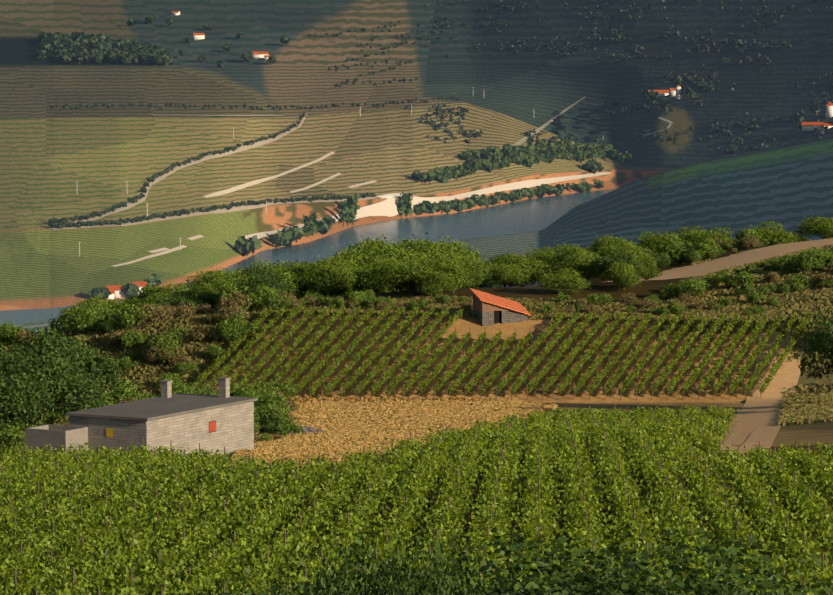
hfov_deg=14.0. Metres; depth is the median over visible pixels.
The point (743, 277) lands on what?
shrub
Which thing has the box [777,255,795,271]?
shrub
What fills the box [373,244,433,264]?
crest tree
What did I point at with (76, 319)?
shrub
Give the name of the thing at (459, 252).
crest tree
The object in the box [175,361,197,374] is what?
shrub
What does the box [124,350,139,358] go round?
shrub
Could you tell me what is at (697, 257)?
shrub
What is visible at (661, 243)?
crest tree
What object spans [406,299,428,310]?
shrub
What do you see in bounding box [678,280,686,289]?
shrub
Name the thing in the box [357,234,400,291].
crest tree
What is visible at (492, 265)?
crest tree
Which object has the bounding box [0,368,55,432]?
tree
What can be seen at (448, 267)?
crest tree
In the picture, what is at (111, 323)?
shrub
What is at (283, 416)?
shrub
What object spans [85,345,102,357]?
tree
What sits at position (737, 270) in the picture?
shrub
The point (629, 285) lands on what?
crest tree
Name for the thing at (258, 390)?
shrub
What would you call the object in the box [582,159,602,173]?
ridge trees
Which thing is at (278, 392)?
shrub
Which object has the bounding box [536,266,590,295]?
crest tree
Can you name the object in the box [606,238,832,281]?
track
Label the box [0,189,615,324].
river
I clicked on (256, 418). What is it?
shrub
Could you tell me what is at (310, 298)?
shrub
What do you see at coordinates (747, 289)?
shrub
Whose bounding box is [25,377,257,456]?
concrete building
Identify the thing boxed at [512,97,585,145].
hill road
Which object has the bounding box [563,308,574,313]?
shrub
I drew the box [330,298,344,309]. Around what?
shrub
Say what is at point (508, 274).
crest tree
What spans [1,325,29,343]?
shrub
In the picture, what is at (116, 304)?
crest tree
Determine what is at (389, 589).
bush
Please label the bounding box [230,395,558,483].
dry grass field
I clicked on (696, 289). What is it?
shrub
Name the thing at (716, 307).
shrub
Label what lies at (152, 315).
shrub
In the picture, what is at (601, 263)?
crest tree
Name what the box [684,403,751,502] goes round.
track rut
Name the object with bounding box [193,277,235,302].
bush
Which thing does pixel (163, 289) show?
bush
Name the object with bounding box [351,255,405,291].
crest tree
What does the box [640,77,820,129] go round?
quinta trees
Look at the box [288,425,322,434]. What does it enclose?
stone pile
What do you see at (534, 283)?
crest tree
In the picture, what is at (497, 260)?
crest tree
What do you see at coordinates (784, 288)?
shrub
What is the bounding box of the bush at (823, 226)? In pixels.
[795,213,832,238]
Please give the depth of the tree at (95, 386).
292.15 m
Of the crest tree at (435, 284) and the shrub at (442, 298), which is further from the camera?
the crest tree at (435, 284)
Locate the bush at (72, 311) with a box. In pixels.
[58,295,111,331]
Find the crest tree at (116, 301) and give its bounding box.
[104,295,124,307]
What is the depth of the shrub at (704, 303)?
360.07 m
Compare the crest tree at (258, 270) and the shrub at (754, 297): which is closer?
the shrub at (754, 297)
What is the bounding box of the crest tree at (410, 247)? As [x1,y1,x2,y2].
[380,243,436,254]
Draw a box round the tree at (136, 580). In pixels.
[133,578,228,594]
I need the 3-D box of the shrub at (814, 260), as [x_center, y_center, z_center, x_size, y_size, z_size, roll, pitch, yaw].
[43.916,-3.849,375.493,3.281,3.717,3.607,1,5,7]
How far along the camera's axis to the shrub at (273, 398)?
299.64 m
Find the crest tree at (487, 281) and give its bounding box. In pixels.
[465,266,502,287]
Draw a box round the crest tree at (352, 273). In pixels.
[316,263,367,296]
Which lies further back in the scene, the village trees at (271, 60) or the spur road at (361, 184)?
the village trees at (271, 60)
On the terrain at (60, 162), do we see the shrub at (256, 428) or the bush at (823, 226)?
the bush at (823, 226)
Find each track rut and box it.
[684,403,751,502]
[717,398,780,489]
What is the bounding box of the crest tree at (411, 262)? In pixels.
[397,254,425,291]
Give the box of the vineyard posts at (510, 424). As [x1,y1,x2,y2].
[2,402,829,594]
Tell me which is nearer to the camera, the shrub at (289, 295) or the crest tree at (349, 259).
the shrub at (289, 295)
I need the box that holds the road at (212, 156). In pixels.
[69,113,306,222]
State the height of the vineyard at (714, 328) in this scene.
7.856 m
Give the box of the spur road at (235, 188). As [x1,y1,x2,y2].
[203,152,334,197]
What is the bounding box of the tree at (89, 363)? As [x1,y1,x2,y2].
[24,332,130,417]
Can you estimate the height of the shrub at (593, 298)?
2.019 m
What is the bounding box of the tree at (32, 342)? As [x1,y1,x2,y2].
[11,322,103,379]
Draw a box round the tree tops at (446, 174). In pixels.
[411,144,631,184]
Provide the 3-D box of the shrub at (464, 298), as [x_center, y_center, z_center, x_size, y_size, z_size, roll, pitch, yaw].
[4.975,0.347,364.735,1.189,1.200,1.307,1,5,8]
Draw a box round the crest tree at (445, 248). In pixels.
[416,235,484,259]
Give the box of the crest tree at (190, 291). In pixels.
[173,280,202,299]
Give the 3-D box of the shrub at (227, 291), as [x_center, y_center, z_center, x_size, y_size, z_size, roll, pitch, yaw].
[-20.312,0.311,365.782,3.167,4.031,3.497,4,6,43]
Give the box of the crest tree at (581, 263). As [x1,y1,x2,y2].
[560,251,603,282]
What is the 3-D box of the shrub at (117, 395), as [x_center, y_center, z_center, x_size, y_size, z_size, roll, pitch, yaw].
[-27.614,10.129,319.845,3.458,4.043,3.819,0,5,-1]
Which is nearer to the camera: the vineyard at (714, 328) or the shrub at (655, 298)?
the vineyard at (714, 328)
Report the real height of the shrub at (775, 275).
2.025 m
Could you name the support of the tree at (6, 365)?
on the terrain at (60, 162)
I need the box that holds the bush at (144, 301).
[119,292,175,308]
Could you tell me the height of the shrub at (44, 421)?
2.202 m
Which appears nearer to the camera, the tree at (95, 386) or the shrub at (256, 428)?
the shrub at (256, 428)
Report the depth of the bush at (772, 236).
473.12 m
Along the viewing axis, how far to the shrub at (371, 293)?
363.03 m
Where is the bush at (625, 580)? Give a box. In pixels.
[409,505,831,594]
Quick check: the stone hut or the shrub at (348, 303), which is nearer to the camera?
the stone hut
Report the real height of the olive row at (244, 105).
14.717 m
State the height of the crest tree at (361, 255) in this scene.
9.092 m
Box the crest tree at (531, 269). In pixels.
[490,250,552,286]
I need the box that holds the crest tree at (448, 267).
[419,247,473,294]
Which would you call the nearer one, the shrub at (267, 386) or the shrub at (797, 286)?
the shrub at (267, 386)
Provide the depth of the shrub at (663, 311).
355.29 m
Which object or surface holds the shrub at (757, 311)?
on the terrain at (60, 162)
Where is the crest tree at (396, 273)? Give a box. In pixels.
[368,256,430,295]
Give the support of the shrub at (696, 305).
on the terrain at (60, 162)
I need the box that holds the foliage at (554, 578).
[275,539,705,594]
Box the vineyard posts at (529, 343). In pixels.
[216,301,810,400]
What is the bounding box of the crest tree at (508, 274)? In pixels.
[489,262,525,286]
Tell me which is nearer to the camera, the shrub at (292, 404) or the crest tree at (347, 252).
the shrub at (292, 404)
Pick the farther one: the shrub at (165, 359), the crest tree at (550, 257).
the crest tree at (550, 257)
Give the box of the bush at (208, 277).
[181,265,243,289]
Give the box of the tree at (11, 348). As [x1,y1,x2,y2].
[6,344,37,353]
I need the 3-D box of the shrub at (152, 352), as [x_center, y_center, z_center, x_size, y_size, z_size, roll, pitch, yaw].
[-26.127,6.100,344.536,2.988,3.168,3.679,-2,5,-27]
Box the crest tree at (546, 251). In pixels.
[535,243,554,284]
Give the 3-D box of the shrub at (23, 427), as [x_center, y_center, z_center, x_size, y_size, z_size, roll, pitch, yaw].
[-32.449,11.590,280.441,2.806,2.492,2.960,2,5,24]
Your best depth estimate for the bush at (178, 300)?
366.98 m
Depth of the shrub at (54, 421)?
292.06 m
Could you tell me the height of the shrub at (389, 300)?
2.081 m
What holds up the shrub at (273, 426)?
on the dry grass field
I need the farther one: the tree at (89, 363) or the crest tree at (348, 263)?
the crest tree at (348, 263)
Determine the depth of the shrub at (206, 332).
347.46 m
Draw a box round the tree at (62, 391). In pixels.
[0,350,105,425]
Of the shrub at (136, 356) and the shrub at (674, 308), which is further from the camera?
the shrub at (674, 308)
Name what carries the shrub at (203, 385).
on the terrain at (60, 162)
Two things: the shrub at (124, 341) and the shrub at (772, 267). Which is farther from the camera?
the shrub at (772, 267)
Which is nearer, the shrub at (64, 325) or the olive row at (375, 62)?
the shrub at (64, 325)
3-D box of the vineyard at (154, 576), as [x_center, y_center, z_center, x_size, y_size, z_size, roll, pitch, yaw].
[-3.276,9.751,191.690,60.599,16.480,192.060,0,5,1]
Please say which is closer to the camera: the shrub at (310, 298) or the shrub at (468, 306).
the shrub at (468, 306)
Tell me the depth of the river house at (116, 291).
2167.19 m
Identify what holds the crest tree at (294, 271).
on the terrain at (60, 162)
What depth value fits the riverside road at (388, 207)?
3188.65 m
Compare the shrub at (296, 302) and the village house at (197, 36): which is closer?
the shrub at (296, 302)
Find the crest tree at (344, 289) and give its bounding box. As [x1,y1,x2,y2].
[323,280,349,296]
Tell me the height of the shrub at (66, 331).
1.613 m
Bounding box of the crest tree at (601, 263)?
[590,250,644,283]
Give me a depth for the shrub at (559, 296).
364.64 m
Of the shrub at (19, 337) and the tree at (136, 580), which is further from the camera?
the shrub at (19, 337)
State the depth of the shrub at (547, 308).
356.06 m
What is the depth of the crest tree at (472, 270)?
397.66 m
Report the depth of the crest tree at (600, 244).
427.12 m
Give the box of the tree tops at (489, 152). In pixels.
[459,140,616,160]
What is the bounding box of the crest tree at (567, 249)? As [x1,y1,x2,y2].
[537,242,598,275]
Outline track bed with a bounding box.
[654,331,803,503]
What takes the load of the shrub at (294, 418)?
on the dry grass field
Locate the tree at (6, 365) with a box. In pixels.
[0,344,92,420]
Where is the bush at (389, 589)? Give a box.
[268,514,498,594]
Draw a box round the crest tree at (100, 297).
[71,294,106,310]
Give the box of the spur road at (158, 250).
[148,248,168,252]
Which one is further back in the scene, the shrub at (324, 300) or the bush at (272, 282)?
the bush at (272, 282)
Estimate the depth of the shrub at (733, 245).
443.53 m
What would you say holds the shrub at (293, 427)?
on the dry grass field
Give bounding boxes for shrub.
[0,321,19,344]
[0,421,24,450]
[0,428,24,446]
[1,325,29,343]
[15,329,36,342]
[17,422,35,430]
[27,420,43,425]
[31,415,48,424]
[42,407,69,423]
[44,315,67,332]
[49,417,69,424]
[53,419,69,425]
[57,314,85,335]
[60,329,74,335]
[65,303,100,334]
[94,305,126,327]
[99,318,128,331]
[104,329,131,345]
[106,384,140,405]
[107,312,125,322]
[111,306,143,312]
[111,380,141,392]
[116,302,147,330]
[117,356,138,368]
[117,398,136,403]
[118,329,145,348]
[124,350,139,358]
[126,333,148,345]
[129,351,142,359]
[132,390,154,399]
[139,304,172,320]
[139,389,157,396]
[140,304,167,324]
[142,342,172,362]
[144,302,165,319]
[147,332,184,353]
[150,304,177,317]
[153,373,183,389]
[154,300,178,318]
[157,346,174,361]
[163,326,187,340]
[168,353,192,363]
[168,371,182,385]
[172,301,197,318]
[172,381,194,393]
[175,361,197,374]
[176,386,205,393]
[185,325,216,341]
[195,303,214,313]
[196,382,210,390]
[196,386,218,395]
[198,383,218,391]
[204,313,220,323]
[204,342,224,358]
[211,316,241,342]
[213,304,225,312]
[214,303,249,320]
[215,282,245,304]
[215,379,243,395]
[218,291,254,310]
[224,313,258,337]
[232,274,254,291]
[233,383,258,396]
[234,390,258,397]
[236,380,271,395]
[239,291,265,310]
[240,283,279,305]
[252,380,281,391]
[254,387,291,414]
[254,400,278,415]
[254,408,264,424]
[254,424,259,433]
[254,431,263,441]
[258,402,287,424]
[258,433,270,440]
[259,286,285,308]
[259,425,265,433]
[264,410,295,425]
[266,389,282,394]
[266,423,291,434]
[267,411,299,423]
[268,294,292,310]
[268,379,296,400]
[269,433,282,439]
[271,269,298,295]
[271,419,303,435]
[284,292,296,300]
[286,300,301,308]
[286,401,299,410]
[287,288,300,298]
[291,297,304,306]
[303,295,316,305]
[305,292,323,300]
[315,295,335,306]
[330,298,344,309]
[343,290,363,306]
[344,300,353,307]
[356,290,372,306]
[363,287,375,299]
[369,296,385,307]
[376,301,391,310]
[382,296,394,309]
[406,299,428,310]
[411,296,427,303]
[433,295,450,303]
[449,296,457,302]
[458,295,467,301]
[462,302,472,310]
[541,303,551,311]
[555,292,571,301]
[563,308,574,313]
[573,302,583,309]
[583,304,596,313]
[585,293,611,305]
[621,292,635,302]
[625,305,635,311]
[639,308,648,312]
[640,297,657,308]
[644,293,662,306]
[649,308,662,313]
[658,308,671,314]
[660,287,676,297]
[664,242,689,257]
[667,283,680,296]
[668,302,686,314]
[669,250,683,264]
[675,242,710,255]
[678,276,706,295]
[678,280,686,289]
[678,293,694,303]
[682,252,701,262]
[685,279,709,289]
[688,301,703,308]
[690,234,719,258]
[699,301,706,307]
[704,273,723,284]
[708,302,719,309]
[709,302,724,309]
[712,237,730,246]
[715,244,725,255]
[716,298,731,304]
[721,242,737,251]
[721,243,731,251]
[721,271,756,288]
[733,227,763,248]
[733,268,745,272]
[735,284,753,295]
[739,235,759,248]
[743,310,752,315]
[746,291,765,303]
[749,305,766,312]
[751,234,765,246]
[753,308,761,313]
[757,261,765,267]
[759,286,771,294]
[762,272,779,282]
[763,264,777,271]
[766,297,780,305]
[768,259,782,267]
[768,283,777,290]
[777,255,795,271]
[779,283,791,293]
[785,273,812,285]
[789,283,804,291]
[790,255,815,273]
[798,247,827,271]
[806,271,832,285]
[819,252,832,269]
[819,279,832,288]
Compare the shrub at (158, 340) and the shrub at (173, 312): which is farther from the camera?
the shrub at (173, 312)
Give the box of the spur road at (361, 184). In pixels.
[348,180,376,187]
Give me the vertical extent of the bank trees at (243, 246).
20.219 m
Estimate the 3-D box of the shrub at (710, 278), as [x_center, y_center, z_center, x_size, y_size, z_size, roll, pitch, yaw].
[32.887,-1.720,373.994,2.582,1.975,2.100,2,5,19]
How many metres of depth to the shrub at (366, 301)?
360.86 m
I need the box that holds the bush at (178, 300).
[147,292,200,308]
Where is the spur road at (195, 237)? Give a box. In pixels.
[187,235,203,239]
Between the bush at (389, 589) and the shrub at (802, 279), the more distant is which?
the shrub at (802, 279)
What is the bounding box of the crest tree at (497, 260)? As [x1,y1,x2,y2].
[483,252,513,287]
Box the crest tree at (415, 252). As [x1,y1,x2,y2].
[392,247,428,291]
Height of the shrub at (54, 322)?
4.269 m
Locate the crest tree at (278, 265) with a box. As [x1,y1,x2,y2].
[250,260,317,272]
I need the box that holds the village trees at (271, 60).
[127,15,289,67]
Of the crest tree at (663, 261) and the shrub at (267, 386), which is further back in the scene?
the crest tree at (663, 261)
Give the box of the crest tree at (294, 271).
[261,261,309,292]
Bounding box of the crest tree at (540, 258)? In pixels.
[532,255,560,283]
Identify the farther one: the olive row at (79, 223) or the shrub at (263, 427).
the olive row at (79, 223)
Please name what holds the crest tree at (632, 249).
on the terrain at (60, 162)
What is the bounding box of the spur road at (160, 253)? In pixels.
[113,245,186,266]
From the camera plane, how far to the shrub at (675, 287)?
368.13 m
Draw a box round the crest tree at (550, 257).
[524,247,559,282]
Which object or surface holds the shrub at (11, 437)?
on the terrain at (60, 162)
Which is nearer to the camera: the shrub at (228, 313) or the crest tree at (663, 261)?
the shrub at (228, 313)
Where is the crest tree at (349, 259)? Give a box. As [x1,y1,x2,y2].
[333,252,365,270]
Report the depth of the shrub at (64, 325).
359.05 m
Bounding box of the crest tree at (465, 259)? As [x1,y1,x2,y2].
[454,253,481,287]
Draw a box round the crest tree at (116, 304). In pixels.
[60,297,123,322]
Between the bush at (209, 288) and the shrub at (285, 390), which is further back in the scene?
the bush at (209, 288)
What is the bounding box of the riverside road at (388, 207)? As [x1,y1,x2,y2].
[245,172,611,239]
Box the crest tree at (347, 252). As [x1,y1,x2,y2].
[313,247,369,263]
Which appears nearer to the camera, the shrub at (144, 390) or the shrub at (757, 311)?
the shrub at (144, 390)
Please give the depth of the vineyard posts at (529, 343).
335.69 m
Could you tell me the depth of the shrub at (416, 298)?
359.65 m
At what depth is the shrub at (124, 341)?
347.56 m
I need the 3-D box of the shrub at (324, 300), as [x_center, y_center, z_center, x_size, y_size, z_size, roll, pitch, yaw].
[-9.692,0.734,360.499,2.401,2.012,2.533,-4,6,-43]
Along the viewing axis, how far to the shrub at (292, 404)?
316.12 m
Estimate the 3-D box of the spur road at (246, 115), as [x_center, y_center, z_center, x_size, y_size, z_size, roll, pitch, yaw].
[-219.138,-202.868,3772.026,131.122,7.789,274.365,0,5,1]
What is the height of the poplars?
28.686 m
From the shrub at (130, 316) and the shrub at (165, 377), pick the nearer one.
the shrub at (165, 377)
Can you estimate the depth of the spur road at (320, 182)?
3056.40 m
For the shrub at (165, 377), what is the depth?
336.43 m
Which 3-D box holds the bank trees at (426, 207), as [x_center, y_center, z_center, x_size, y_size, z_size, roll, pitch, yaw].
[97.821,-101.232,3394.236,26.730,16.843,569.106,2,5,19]
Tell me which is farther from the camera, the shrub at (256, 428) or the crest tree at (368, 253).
the crest tree at (368, 253)
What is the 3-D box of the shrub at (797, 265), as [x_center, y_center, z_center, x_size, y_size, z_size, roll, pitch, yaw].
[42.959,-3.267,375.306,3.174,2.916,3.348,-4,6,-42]
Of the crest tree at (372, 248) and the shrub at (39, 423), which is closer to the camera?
the shrub at (39, 423)
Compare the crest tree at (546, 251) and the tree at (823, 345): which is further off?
the crest tree at (546, 251)
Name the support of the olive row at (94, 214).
on the terrain at (60, 162)
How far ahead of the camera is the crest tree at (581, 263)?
382.16 m
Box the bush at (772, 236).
[741,221,801,246]
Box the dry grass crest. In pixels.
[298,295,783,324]
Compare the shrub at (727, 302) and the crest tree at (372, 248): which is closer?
the shrub at (727, 302)
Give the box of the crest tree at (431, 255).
[419,251,455,260]
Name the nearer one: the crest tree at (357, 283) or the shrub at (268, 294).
the shrub at (268, 294)
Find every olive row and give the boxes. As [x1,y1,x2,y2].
[48,112,305,222]
[48,192,375,227]
[50,96,460,109]
[308,21,417,86]
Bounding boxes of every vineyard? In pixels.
[0,405,832,594]
[191,305,813,395]
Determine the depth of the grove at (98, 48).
4737.10 m
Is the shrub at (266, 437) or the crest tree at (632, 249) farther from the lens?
the crest tree at (632, 249)
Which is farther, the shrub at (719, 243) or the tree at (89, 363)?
the shrub at (719, 243)
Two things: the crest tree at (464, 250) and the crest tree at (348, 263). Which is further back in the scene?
the crest tree at (464, 250)
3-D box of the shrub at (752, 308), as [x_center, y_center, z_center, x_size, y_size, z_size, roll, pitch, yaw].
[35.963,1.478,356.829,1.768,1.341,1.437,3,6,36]
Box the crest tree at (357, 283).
[322,270,375,295]
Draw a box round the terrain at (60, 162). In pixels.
[0,0,832,594]
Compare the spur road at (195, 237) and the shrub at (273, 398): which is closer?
the shrub at (273, 398)
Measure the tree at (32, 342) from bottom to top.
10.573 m
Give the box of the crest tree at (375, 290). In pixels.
[355,268,395,293]
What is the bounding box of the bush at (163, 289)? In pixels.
[136,282,192,304]
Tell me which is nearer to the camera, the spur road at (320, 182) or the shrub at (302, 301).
the shrub at (302, 301)
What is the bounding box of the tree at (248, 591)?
[211,568,404,594]
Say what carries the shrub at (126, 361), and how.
on the terrain at (60, 162)
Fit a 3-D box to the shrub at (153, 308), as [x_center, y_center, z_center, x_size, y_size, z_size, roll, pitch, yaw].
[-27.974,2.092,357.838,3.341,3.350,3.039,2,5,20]
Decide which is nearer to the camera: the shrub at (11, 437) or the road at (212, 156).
the shrub at (11, 437)
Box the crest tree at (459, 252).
[437,246,491,287]
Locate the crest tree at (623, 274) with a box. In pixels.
[598,262,642,290]
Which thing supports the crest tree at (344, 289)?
on the terrain at (60, 162)
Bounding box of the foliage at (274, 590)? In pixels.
[239,561,491,594]
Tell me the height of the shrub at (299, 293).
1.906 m
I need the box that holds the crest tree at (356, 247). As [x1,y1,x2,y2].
[318,235,387,262]
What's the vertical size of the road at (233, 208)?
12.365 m
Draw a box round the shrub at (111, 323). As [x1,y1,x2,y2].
[99,318,128,331]
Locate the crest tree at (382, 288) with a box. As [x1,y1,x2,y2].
[359,257,395,292]
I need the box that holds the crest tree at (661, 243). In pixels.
[634,229,682,253]
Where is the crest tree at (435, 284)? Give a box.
[414,269,458,296]
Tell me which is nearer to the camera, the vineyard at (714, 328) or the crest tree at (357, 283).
the vineyard at (714, 328)
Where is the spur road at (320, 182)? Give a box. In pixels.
[290,173,340,192]
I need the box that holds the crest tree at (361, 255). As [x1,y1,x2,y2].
[338,249,374,267]
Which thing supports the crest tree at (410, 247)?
on the terrain at (60, 162)
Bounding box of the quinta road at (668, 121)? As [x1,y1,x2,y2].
[631,117,672,146]
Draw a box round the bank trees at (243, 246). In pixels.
[234,215,335,256]
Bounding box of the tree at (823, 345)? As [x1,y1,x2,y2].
[794,306,832,386]
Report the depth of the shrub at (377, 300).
358.36 m
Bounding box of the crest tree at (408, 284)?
[389,259,419,291]
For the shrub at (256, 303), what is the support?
on the terrain at (60, 162)
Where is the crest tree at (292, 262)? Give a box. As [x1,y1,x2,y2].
[277,256,318,268]
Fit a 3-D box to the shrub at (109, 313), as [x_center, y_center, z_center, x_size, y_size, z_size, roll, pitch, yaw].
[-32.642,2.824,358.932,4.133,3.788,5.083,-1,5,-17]
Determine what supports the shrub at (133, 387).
on the terrain at (60, 162)
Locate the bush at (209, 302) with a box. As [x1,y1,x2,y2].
[187,289,233,309]
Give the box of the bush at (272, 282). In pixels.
[231,274,288,295]
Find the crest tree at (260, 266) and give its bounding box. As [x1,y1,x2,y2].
[228,259,287,277]
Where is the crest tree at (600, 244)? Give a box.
[586,232,636,255]
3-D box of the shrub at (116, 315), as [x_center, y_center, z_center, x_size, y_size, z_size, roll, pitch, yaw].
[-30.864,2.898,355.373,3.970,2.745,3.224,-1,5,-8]
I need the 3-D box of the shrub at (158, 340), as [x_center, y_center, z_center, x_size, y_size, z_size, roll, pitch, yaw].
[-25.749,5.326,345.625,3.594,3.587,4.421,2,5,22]
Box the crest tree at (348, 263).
[335,260,360,291]
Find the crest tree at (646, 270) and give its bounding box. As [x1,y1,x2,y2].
[632,254,661,281]
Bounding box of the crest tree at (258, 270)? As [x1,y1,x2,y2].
[238,263,272,277]
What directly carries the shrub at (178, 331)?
on the terrain at (60, 162)
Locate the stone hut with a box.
[469,288,530,325]
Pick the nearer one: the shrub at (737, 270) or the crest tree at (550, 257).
the shrub at (737, 270)
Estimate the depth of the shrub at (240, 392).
318.95 m
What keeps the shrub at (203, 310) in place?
on the terrain at (60, 162)
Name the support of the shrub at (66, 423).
on the terrain at (60, 162)
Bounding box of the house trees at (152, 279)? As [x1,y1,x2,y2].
[88,273,162,299]
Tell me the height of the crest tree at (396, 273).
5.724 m
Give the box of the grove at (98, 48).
[36,31,173,65]
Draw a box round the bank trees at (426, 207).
[413,180,603,214]
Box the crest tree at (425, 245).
[411,234,454,254]
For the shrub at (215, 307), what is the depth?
360.90 m
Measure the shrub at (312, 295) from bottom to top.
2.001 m
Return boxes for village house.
[172,11,179,14]
[192,33,204,39]
[251,52,270,59]
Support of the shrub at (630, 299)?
on the terrain at (60, 162)
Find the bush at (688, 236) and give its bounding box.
[670,225,734,244]
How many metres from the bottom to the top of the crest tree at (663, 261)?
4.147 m
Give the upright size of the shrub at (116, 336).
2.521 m
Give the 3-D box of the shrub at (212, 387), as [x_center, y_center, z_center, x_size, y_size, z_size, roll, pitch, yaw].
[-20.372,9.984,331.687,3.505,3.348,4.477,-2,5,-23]
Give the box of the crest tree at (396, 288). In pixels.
[389,285,405,291]
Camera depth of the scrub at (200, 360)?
347.99 m
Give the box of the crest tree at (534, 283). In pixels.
[488,253,539,286]
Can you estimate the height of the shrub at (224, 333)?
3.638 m
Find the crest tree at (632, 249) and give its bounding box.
[609,240,650,264]
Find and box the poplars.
[301,192,413,236]
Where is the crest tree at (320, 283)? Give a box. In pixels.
[296,262,355,296]
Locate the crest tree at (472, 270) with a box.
[430,257,491,287]
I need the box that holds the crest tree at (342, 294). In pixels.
[302,271,359,296]
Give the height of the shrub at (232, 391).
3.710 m
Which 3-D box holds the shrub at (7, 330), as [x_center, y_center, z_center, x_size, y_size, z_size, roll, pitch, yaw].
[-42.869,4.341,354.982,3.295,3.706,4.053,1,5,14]
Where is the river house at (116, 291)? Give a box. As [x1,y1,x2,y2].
[104,281,147,298]
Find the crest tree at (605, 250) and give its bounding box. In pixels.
[598,245,619,257]
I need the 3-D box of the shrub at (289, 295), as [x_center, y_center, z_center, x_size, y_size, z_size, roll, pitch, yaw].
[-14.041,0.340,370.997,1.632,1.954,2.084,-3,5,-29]
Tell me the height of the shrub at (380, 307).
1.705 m
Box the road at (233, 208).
[49,197,377,229]
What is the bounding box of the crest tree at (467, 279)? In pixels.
[436,260,474,293]
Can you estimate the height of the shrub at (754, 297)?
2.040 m
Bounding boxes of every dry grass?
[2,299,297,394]
[651,244,832,425]
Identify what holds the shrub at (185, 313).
on the terrain at (60, 162)
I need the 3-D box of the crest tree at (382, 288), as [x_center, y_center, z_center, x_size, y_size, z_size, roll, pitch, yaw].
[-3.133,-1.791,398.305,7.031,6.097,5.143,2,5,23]
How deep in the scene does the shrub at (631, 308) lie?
357.38 m
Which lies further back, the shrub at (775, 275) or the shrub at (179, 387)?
the shrub at (775, 275)
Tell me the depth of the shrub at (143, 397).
326.33 m
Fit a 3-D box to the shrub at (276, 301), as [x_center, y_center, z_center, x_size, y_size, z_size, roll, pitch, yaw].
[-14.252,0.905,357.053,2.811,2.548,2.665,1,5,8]
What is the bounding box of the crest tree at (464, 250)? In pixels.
[395,240,493,263]
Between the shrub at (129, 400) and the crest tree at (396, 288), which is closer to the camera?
the shrub at (129, 400)
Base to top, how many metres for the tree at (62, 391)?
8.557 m
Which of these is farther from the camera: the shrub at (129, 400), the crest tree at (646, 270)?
the crest tree at (646, 270)
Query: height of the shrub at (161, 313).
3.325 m
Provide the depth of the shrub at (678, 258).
422.87 m
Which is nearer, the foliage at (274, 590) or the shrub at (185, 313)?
the foliage at (274, 590)
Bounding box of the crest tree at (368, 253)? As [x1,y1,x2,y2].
[333,249,408,261]
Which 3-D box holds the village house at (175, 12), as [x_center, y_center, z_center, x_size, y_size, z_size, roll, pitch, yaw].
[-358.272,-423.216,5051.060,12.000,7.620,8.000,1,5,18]
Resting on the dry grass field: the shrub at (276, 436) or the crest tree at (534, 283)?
the shrub at (276, 436)
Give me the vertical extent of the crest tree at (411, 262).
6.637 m
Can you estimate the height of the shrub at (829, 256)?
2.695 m
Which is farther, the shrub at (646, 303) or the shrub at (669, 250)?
the shrub at (669, 250)
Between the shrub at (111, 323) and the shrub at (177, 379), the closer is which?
the shrub at (177, 379)
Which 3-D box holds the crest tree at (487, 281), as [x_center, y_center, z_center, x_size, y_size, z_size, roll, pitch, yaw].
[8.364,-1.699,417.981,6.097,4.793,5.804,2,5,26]
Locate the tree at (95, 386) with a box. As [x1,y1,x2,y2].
[56,371,108,419]
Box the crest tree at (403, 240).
[390,232,468,287]
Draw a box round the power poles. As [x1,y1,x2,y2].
[77,87,573,256]
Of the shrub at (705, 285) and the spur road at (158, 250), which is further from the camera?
the spur road at (158, 250)
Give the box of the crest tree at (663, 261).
[640,250,673,268]
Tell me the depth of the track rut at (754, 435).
242.26 m
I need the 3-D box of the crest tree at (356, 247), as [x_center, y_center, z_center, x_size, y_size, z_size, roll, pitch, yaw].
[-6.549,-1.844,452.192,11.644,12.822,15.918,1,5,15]
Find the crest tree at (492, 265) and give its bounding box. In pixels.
[480,256,536,286]
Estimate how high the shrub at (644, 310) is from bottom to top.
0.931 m
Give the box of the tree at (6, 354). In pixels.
[0,350,34,374]
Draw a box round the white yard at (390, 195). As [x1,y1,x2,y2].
[377,193,401,198]
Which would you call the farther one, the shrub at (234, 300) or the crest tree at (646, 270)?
the crest tree at (646, 270)
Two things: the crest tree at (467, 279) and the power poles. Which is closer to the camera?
the crest tree at (467, 279)
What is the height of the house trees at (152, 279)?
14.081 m
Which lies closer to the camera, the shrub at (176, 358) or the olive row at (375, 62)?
the shrub at (176, 358)
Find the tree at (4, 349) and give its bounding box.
[0,338,14,360]
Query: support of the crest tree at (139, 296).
on the terrain at (60, 162)
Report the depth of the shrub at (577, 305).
358.67 m
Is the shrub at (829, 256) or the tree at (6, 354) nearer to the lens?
the tree at (6, 354)
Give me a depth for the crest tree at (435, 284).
368.72 m
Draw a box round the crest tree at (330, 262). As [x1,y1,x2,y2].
[296,256,352,296]
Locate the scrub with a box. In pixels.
[394,0,832,156]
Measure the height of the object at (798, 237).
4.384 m
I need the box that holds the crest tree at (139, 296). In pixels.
[122,283,154,307]
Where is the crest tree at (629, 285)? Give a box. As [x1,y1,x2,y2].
[611,271,640,287]
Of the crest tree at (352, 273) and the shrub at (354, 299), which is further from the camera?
the crest tree at (352, 273)
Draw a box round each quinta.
[647,85,680,98]
[802,102,832,130]

